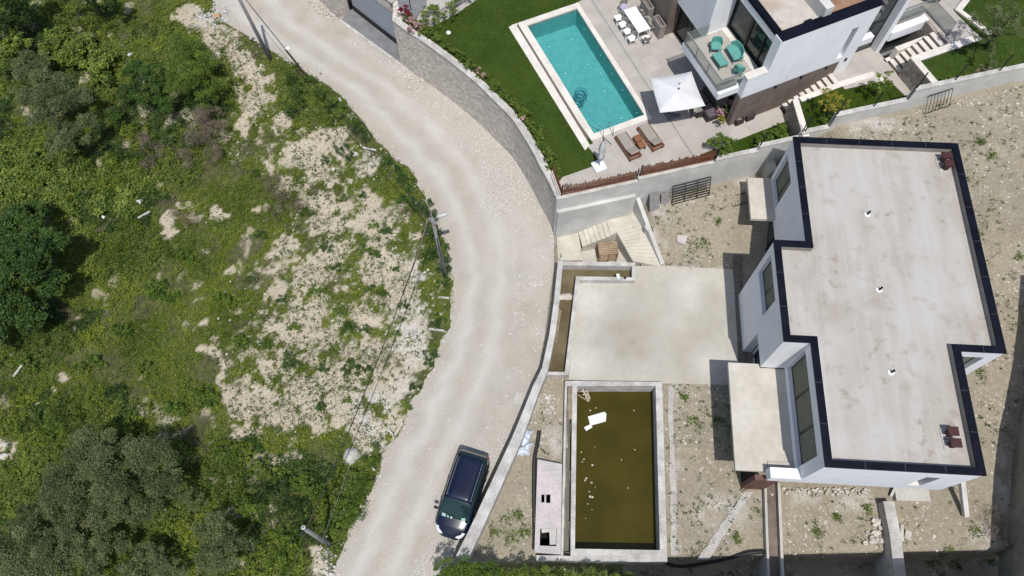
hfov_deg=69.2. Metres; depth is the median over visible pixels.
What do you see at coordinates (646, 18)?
dining chair
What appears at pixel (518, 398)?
road slab
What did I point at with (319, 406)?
shrub
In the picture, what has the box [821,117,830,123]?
garden shrub
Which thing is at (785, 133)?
garden shrub
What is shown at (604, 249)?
wooden pallet
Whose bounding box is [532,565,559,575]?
hedge shrub
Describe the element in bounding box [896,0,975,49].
path
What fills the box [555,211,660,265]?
concrete stairs
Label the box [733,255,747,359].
path
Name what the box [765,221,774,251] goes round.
window
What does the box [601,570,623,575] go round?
hedge shrub
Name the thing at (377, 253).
shrub
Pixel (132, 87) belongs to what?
green bush
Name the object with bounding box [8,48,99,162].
olive tree
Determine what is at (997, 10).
olive tree
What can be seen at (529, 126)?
hedge plant
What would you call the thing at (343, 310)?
shrub
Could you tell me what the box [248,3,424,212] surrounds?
cable
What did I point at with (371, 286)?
shrub
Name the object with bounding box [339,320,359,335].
shrub
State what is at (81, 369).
green bush
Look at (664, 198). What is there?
panel stack
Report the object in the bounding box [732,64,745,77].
balcony armchair
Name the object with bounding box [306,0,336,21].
rubble
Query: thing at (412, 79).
rubble
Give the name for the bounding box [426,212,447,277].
street lamp
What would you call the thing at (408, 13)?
garden shrub
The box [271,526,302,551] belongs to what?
green bush
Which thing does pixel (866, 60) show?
path
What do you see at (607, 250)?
wooden pallet
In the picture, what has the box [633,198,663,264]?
stair wall
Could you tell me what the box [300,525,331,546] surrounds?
utility pole
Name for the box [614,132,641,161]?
sun lounger
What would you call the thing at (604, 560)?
retaining wall
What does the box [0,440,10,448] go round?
boulder
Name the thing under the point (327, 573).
rubble
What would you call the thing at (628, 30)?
dining chair
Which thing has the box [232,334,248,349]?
green bush
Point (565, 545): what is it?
overflow channel
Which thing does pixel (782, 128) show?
garden shrub
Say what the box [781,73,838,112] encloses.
garden steps
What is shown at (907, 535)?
slab offcut
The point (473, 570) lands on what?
hedge shrub
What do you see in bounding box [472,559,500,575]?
hedge shrub
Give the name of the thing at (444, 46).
hedge plant
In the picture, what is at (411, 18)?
garden shrub
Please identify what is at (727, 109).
potted plant
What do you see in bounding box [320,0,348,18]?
stone wall
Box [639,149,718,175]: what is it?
slat fence
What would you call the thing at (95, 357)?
green bush
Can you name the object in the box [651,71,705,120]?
open umbrella
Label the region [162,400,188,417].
green bush
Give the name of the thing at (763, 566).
garden wall
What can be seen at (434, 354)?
roadside bush
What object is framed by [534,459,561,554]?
service slab
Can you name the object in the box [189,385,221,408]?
green bush
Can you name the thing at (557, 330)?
plank
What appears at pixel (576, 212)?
retaining wall
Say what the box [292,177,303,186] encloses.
shrub
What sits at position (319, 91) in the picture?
roadside bush
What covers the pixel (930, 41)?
garden steps
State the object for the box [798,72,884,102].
garden wall
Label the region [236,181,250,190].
shrub
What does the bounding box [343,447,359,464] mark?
boulder
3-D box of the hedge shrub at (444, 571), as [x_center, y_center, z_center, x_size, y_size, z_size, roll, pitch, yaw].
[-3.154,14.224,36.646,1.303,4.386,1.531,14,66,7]
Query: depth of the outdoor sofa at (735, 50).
41.78 m
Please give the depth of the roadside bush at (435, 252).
44.23 m
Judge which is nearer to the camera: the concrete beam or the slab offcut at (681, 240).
the concrete beam
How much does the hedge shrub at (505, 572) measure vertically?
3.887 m
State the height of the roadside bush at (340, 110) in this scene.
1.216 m
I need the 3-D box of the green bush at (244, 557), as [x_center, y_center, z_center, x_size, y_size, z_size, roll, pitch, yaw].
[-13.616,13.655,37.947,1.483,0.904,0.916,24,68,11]
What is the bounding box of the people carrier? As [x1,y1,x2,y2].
[434,448,489,540]
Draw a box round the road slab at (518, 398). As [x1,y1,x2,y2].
[512,391,523,404]
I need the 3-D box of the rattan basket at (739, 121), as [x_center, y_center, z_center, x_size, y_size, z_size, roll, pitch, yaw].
[13.390,-9.904,43.876,0.540,0.410,0.400,-25,68,-10]
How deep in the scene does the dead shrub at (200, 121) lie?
48.24 m
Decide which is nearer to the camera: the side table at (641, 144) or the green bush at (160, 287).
the side table at (641, 144)
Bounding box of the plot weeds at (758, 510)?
[534,84,1023,575]
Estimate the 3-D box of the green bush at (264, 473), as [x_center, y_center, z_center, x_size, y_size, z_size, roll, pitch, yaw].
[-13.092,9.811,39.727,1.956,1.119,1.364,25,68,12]
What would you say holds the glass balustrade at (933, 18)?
on the path at (960, 29)
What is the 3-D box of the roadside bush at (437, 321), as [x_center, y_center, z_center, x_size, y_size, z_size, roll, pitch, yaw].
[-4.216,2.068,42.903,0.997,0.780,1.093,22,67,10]
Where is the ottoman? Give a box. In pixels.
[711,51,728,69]
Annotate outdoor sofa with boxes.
[699,86,719,121]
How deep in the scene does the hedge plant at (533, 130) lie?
43.34 m
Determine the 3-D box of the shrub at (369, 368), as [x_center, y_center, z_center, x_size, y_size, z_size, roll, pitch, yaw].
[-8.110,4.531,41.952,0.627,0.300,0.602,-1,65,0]
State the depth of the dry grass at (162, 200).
45.07 m
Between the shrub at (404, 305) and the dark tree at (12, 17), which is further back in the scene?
the dark tree at (12, 17)
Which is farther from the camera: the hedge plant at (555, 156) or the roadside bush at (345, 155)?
the roadside bush at (345, 155)
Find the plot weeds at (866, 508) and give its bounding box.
[483,135,1022,571]
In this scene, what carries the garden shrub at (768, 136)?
on the terrace at (664, 56)
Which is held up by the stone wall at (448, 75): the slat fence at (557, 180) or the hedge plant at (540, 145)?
the slat fence at (557, 180)
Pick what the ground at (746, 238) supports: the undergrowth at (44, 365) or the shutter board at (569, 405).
the undergrowth at (44, 365)
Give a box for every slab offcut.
[677,235,687,246]
[900,524,911,541]
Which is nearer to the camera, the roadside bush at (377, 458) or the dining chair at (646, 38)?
the roadside bush at (377, 458)
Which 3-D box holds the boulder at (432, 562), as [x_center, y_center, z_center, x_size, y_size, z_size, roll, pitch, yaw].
[-4.019,13.841,37.573,0.436,0.291,0.638,-1,65,0]
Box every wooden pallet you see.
[596,248,616,260]
[597,243,616,256]
[598,241,618,255]
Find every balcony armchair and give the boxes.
[709,36,722,52]
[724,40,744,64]
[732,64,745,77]
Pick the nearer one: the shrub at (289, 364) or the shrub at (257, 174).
the shrub at (289, 364)
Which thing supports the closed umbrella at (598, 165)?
on the terrace at (664, 56)
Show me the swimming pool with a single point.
(565, 55)
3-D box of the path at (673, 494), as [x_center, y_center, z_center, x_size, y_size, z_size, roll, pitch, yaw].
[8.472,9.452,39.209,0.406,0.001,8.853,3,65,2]
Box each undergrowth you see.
[0,0,367,575]
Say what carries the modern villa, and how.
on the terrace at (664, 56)
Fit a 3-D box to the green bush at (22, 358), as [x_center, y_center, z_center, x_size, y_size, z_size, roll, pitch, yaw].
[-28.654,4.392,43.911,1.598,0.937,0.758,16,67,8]
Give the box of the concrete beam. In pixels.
[958,482,969,517]
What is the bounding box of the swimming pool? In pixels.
[509,3,651,149]
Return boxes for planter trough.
[547,261,634,377]
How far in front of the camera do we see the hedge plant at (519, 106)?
44.01 m
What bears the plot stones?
on the ground at (746, 238)
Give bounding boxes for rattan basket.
[734,117,744,125]
[745,113,755,121]
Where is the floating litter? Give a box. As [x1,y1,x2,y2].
[581,391,634,518]
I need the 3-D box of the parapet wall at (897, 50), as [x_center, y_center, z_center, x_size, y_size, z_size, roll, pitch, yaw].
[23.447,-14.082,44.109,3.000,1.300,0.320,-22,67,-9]
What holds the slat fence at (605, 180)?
on the retaining wall at (576, 212)
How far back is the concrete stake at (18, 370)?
43.74 m
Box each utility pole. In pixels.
[238,0,272,61]
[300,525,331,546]
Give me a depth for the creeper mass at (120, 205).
48.59 m
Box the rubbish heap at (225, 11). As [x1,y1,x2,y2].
[195,2,236,28]
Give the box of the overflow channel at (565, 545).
[561,381,571,555]
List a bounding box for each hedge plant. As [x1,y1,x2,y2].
[425,27,434,36]
[431,33,441,41]
[441,42,451,51]
[448,46,458,52]
[457,52,467,61]
[462,58,475,69]
[475,66,482,78]
[481,72,489,79]
[488,78,496,89]
[492,81,506,97]
[500,88,511,100]
[509,98,517,105]
[516,104,522,111]
[516,108,531,117]
[521,114,529,125]
[526,121,537,133]
[530,125,543,135]
[533,129,543,139]
[535,141,546,149]
[541,146,551,154]
[544,148,552,159]
[545,152,559,164]
[545,162,560,172]
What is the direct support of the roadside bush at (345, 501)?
on the ground at (746, 238)
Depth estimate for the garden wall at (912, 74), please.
42.25 m
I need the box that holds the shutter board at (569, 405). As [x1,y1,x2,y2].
[567,387,571,419]
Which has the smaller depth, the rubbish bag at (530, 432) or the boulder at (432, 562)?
the boulder at (432, 562)
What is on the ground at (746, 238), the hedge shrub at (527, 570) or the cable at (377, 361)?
the hedge shrub at (527, 570)
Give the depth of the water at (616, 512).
39.75 m
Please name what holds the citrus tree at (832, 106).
on the lawn at (852, 99)
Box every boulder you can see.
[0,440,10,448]
[0,453,10,459]
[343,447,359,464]
[429,556,436,566]
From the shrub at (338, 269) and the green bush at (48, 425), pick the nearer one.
the green bush at (48, 425)
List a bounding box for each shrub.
[136,132,174,168]
[166,208,200,228]
[175,103,229,167]
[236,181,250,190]
[242,272,259,284]
[249,169,259,177]
[253,229,268,238]
[257,172,320,234]
[258,338,274,349]
[275,294,288,304]
[281,351,303,369]
[286,321,301,330]
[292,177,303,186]
[298,205,314,216]
[307,283,323,296]
[315,400,325,410]
[317,364,329,373]
[319,156,329,164]
[319,240,333,251]
[321,342,340,356]
[329,262,342,272]
[331,302,347,316]
[335,193,347,202]
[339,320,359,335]
[339,358,363,377]
[341,396,351,403]
[354,242,375,254]
[357,191,368,198]
[358,324,371,333]
[363,364,372,372]
[365,284,378,294]
[368,219,380,229]
[369,249,380,258]
[377,223,392,234]
[378,289,388,295]
[390,326,401,336]
[396,4,411,16]
[397,300,409,308]
[403,401,412,410]
[406,16,422,33]
[417,0,460,38]
[433,556,456,575]
[441,554,468,575]
[452,554,470,575]
[459,561,492,575]
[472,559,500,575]
[489,567,510,575]
[503,567,530,575]
[518,563,542,575]
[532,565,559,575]
[550,567,572,575]
[568,569,593,575]
[584,566,604,575]
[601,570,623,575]
[624,570,634,575]
[706,132,738,156]
[755,135,763,142]
[762,131,774,140]
[770,130,782,137]
[774,122,786,131]
[780,130,789,138]
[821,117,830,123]
[975,60,997,72]
[983,506,1011,551]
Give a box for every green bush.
[16,355,37,371]
[21,472,41,486]
[29,412,65,441]
[71,361,90,373]
[84,354,108,370]
[100,417,126,436]
[103,58,179,121]
[110,322,132,338]
[112,410,152,437]
[132,360,157,377]
[142,279,181,302]
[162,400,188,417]
[174,439,197,454]
[176,248,194,263]
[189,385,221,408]
[211,291,235,307]
[214,442,244,466]
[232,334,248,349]
[233,492,269,521]
[233,545,258,565]
[251,455,287,482]
[263,549,293,570]
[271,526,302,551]
[285,466,315,490]
[300,479,327,502]
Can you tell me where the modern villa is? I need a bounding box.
[640,0,942,125]
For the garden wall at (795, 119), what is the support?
on the terrace at (664, 56)
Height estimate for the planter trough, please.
1.200 m
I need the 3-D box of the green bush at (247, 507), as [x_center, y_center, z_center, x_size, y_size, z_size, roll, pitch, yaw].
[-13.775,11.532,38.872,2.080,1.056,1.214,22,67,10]
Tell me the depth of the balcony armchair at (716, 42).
41.98 m
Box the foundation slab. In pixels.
[892,487,930,501]
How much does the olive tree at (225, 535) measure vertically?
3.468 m
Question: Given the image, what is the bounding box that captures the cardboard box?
[212,12,219,18]
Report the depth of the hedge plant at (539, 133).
43.25 m
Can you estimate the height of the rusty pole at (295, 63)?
2.643 m
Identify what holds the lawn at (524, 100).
on the terrace at (664, 56)
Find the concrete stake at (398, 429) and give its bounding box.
[394,422,402,435]
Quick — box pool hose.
[573,87,587,104]
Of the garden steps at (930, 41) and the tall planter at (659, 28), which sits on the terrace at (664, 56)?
the tall planter at (659, 28)
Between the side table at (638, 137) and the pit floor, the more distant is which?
the pit floor
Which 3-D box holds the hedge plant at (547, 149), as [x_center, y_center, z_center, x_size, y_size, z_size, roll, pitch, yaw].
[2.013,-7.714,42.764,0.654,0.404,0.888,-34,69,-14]
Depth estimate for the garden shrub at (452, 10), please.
47.04 m
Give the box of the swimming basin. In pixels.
[570,381,666,557]
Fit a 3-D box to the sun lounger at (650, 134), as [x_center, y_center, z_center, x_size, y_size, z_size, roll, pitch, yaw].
[8.112,-8.872,43.346,0.780,0.627,1.850,-25,68,-10]
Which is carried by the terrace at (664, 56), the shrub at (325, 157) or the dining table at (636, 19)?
the dining table at (636, 19)
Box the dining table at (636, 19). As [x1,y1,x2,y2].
[623,6,650,40]
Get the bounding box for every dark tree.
[0,0,45,33]
[56,0,122,16]
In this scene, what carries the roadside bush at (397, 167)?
on the ground at (746, 238)
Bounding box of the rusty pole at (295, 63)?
[285,49,307,78]
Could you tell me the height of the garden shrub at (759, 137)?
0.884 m
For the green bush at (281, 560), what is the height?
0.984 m
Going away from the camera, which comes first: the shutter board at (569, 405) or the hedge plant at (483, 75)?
the shutter board at (569, 405)
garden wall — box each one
[756,488,769,575]
[776,483,783,575]
[784,99,809,136]
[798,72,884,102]
[873,501,905,575]
[898,58,936,90]
[899,34,981,73]
[955,0,991,34]
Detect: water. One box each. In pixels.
[549,269,630,371]
[575,392,655,549]
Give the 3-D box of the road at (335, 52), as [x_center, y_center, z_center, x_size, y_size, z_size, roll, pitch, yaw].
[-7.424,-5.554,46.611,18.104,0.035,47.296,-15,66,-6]
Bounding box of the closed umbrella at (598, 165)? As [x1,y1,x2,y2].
[591,139,606,173]
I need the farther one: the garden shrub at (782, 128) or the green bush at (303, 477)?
the garden shrub at (782, 128)
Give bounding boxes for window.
[754,350,765,367]
[763,261,774,310]
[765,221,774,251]
[776,161,790,202]
[791,354,816,464]
[963,357,974,363]
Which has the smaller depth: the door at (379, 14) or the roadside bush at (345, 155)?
the roadside bush at (345, 155)
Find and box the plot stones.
[517,87,1023,575]
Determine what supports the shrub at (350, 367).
on the ground at (746, 238)
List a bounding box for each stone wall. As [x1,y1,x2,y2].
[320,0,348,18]
[392,17,558,229]
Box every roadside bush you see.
[282,72,307,118]
[302,73,337,111]
[321,516,353,538]
[322,101,361,124]
[327,470,375,526]
[331,140,353,159]
[350,121,371,140]
[360,442,381,471]
[381,155,417,193]
[395,194,419,212]
[409,383,423,390]
[417,197,438,224]
[420,226,451,289]
[422,349,439,367]
[428,312,447,328]
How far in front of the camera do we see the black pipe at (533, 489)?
38.65 m
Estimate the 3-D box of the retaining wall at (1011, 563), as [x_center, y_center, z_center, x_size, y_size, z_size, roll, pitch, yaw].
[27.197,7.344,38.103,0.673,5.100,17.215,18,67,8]
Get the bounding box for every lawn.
[402,0,597,179]
[703,122,787,156]
[800,82,902,127]
[922,0,1023,80]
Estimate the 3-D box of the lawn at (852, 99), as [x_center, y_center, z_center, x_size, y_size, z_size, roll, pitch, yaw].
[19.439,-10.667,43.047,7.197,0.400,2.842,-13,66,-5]
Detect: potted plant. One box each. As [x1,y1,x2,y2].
[716,105,724,115]
[717,113,725,124]
[724,102,730,113]
[726,96,734,105]
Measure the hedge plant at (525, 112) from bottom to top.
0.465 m
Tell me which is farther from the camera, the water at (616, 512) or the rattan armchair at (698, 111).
the rattan armchair at (698, 111)
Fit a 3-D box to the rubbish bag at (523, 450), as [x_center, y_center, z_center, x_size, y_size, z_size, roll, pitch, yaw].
[0.439,8.575,39.522,1.047,0.428,0.665,-1,65,0]
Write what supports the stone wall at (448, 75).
on the ground at (746, 238)
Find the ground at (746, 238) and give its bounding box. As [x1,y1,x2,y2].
[0,0,1023,575]
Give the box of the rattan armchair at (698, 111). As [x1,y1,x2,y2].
[690,106,705,117]
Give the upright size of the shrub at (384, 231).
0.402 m
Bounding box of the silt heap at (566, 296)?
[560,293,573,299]
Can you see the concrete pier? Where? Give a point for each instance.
(768, 169)
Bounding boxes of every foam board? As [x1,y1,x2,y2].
[584,424,591,430]
[588,412,605,425]
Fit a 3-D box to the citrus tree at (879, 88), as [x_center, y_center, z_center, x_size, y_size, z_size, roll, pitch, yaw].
[20.802,-11.286,42.193,1.463,2.061,1.170,-22,67,-9]
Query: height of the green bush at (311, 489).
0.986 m
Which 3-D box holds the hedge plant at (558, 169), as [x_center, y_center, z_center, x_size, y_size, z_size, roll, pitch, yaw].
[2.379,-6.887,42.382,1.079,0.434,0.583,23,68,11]
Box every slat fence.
[552,163,561,195]
[562,169,639,194]
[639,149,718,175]
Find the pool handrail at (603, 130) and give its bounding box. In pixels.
[598,122,613,138]
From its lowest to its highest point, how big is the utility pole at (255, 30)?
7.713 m
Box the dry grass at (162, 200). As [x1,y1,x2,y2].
[0,0,453,573]
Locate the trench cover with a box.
[767,483,779,575]
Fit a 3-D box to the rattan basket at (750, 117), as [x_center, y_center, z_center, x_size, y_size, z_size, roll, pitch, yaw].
[14.062,-10.185,43.998,0.540,0.410,0.400,-25,68,-10]
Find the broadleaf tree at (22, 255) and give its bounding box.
[0,197,71,349]
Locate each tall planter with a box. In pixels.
[640,0,653,18]
[651,14,665,38]
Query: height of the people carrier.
1.783 m
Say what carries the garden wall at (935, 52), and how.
on the lawn at (977, 49)
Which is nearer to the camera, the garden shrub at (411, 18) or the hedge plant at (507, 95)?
the hedge plant at (507, 95)
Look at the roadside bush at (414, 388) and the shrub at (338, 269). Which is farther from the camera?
the shrub at (338, 269)
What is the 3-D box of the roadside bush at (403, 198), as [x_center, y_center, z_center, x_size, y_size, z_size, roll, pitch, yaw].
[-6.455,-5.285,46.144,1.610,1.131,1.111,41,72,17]
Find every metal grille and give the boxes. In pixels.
[672,176,710,204]
[732,192,747,206]
[925,88,952,113]
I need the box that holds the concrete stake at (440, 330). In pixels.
[429,328,444,331]
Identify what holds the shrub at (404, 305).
on the ground at (746, 238)
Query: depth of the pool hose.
45.04 m
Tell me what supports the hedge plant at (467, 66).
on the stone wall at (448, 75)
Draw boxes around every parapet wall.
[456,260,562,561]
[885,36,925,61]
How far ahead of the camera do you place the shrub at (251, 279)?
45.13 m
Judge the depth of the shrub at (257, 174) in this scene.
48.17 m
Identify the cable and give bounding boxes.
[246,0,429,216]
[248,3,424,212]
[305,533,306,575]
[306,223,427,527]
[307,222,429,528]
[310,227,425,572]
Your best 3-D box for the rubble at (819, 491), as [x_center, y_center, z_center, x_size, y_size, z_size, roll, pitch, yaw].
[16.012,10.591,38.596,5.257,0.335,0.569,-1,65,0]
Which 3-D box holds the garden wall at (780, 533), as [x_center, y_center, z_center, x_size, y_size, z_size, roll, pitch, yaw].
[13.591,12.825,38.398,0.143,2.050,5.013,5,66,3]
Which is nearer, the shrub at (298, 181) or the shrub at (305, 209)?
the shrub at (305, 209)
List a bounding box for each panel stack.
[649,192,659,210]
[660,192,668,203]
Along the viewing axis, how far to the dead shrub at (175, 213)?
46.92 m
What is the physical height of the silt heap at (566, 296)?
0.218 m
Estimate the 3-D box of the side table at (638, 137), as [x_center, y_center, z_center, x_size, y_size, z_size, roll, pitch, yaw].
[7.334,-8.665,43.395,0.420,0.385,0.420,-22,67,-9]
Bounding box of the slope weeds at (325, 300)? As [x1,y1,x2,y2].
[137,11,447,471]
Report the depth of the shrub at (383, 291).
44.05 m
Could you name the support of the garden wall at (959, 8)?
on the lawn at (977, 49)
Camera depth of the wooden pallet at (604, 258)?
44.88 m
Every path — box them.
[396,0,426,18]
[667,386,677,554]
[698,491,753,558]
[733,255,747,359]
[832,47,910,96]
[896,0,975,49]
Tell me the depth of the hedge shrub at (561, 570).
35.55 m
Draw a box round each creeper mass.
[0,24,119,85]
[0,143,163,223]
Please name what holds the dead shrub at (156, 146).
on the ground at (746, 238)
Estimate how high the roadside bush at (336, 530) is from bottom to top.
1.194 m
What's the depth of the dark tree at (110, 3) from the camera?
51.24 m
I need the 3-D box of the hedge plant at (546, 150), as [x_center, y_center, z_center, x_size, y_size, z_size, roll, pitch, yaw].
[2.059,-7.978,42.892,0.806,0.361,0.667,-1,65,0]
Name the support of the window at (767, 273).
in the white house
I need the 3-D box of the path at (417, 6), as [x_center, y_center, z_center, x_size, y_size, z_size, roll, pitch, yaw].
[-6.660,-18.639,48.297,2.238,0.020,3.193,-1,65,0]
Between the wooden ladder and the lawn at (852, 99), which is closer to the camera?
the wooden ladder
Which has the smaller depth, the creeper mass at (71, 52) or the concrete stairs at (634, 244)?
the concrete stairs at (634, 244)
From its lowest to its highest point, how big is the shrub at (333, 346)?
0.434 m
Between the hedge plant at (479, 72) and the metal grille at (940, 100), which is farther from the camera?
the hedge plant at (479, 72)
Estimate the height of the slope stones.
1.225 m
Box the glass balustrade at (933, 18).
[898,0,956,35]
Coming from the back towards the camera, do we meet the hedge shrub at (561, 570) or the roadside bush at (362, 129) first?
the roadside bush at (362, 129)
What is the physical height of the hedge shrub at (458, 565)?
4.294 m
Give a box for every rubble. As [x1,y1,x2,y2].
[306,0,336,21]
[318,547,340,575]
[401,73,426,94]
[539,389,556,414]
[770,486,869,496]
[862,518,884,544]
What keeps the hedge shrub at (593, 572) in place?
on the ground at (746, 238)
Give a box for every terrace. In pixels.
[399,0,785,192]
[569,266,737,384]
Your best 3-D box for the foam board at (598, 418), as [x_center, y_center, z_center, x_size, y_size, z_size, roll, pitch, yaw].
[4.749,7.208,40.985,1.060,0.070,0.537,-14,66,-6]
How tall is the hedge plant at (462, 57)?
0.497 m
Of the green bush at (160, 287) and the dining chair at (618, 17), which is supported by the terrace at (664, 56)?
the dining chair at (618, 17)
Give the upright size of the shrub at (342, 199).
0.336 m
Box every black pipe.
[532,431,538,548]
[534,430,540,517]
[665,549,764,567]
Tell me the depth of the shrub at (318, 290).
44.42 m
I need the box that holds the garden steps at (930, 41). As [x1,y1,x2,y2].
[888,32,944,74]
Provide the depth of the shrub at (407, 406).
40.85 m
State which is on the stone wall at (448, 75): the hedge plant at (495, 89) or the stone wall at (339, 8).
the hedge plant at (495, 89)
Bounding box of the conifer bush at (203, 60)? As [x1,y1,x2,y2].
[162,32,228,111]
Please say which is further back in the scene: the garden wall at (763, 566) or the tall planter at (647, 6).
the tall planter at (647, 6)
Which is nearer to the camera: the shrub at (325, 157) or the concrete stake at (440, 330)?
the concrete stake at (440, 330)
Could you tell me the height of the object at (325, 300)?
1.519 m
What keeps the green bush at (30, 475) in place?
on the ground at (746, 238)
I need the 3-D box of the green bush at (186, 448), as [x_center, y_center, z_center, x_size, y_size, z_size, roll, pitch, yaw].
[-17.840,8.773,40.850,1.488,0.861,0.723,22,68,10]
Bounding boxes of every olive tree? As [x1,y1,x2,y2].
[0,499,131,575]
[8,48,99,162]
[35,423,184,549]
[114,541,189,575]
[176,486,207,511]
[188,511,249,575]
[968,0,1023,56]
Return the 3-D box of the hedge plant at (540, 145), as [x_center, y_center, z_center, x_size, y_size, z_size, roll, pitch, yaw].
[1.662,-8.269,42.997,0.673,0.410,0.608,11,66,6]
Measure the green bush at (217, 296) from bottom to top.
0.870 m
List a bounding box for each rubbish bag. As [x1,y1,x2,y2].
[517,445,529,455]
[522,429,529,445]
[525,442,533,449]
[527,429,532,439]
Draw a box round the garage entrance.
[339,0,400,65]
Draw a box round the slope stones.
[173,5,451,571]
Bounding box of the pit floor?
[581,249,626,261]
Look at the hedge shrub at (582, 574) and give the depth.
35.32 m
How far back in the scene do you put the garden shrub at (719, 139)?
42.30 m
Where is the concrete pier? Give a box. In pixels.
[761,159,776,177]
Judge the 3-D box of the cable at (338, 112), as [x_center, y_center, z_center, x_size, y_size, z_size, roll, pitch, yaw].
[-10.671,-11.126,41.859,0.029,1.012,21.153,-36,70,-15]
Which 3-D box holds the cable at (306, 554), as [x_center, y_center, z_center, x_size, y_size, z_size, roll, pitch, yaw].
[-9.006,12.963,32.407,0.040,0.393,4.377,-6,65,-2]
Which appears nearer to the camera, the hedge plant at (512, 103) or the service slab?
the service slab
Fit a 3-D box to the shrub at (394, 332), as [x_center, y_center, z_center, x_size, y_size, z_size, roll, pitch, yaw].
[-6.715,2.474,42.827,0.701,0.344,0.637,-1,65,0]
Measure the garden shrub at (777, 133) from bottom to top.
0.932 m
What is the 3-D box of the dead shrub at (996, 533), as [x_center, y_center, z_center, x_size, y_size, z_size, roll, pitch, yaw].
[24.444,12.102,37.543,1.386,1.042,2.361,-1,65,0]
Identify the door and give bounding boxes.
[351,0,395,38]
[730,0,771,66]
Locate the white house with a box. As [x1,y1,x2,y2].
[727,136,1006,491]
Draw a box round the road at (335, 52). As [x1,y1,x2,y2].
[212,0,553,575]
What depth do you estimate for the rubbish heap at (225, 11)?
53.01 m
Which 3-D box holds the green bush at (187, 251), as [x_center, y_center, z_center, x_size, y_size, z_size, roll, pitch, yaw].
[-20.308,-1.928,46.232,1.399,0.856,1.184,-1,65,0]
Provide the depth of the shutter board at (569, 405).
40.26 m
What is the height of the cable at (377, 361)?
1.468 m
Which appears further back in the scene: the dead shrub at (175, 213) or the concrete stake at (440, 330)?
the dead shrub at (175, 213)
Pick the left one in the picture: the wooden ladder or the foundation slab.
the wooden ladder
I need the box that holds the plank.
[555,310,561,342]
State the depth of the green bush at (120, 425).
41.44 m
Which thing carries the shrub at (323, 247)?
on the ground at (746, 238)
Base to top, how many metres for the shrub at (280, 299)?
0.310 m
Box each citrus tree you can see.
[818,88,851,114]
[866,71,893,95]
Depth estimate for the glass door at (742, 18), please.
41.42 m
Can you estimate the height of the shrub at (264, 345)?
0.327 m
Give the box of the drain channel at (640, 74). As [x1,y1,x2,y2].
[592,0,692,155]
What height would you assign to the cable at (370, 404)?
1.811 m
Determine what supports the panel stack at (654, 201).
on the ground at (746, 238)
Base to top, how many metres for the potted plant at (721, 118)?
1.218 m
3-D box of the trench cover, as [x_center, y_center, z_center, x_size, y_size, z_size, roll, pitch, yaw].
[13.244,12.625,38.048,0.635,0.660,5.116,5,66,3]
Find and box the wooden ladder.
[577,389,590,401]
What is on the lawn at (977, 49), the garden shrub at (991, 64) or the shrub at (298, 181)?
the garden shrub at (991, 64)
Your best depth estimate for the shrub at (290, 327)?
43.59 m
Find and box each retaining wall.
[536,555,667,564]
[553,63,1023,236]
[998,393,1023,575]
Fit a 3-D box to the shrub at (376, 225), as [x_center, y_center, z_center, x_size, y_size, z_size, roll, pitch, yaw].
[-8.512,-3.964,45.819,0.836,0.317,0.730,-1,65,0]
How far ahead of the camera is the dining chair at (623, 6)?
47.30 m
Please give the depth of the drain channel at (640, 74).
45.80 m
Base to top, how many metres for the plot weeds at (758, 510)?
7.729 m
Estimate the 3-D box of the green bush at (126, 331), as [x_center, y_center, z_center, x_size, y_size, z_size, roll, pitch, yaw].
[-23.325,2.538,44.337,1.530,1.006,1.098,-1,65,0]
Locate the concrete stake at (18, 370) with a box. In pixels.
[13,364,22,376]
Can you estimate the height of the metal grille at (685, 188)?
1.407 m
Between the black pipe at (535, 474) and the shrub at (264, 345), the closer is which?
the black pipe at (535, 474)
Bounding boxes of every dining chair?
[612,10,623,24]
[617,17,627,32]
[618,0,627,15]
[621,23,632,38]
[626,30,637,46]
[641,35,651,46]
[643,12,651,21]
[647,19,653,32]
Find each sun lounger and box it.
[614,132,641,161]
[637,122,664,152]
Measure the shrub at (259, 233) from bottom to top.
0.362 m
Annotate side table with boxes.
[633,134,642,144]
[636,140,645,149]
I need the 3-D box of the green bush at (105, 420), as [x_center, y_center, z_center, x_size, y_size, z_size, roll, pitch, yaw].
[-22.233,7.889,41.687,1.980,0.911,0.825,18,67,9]
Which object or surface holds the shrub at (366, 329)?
on the ground at (746, 238)

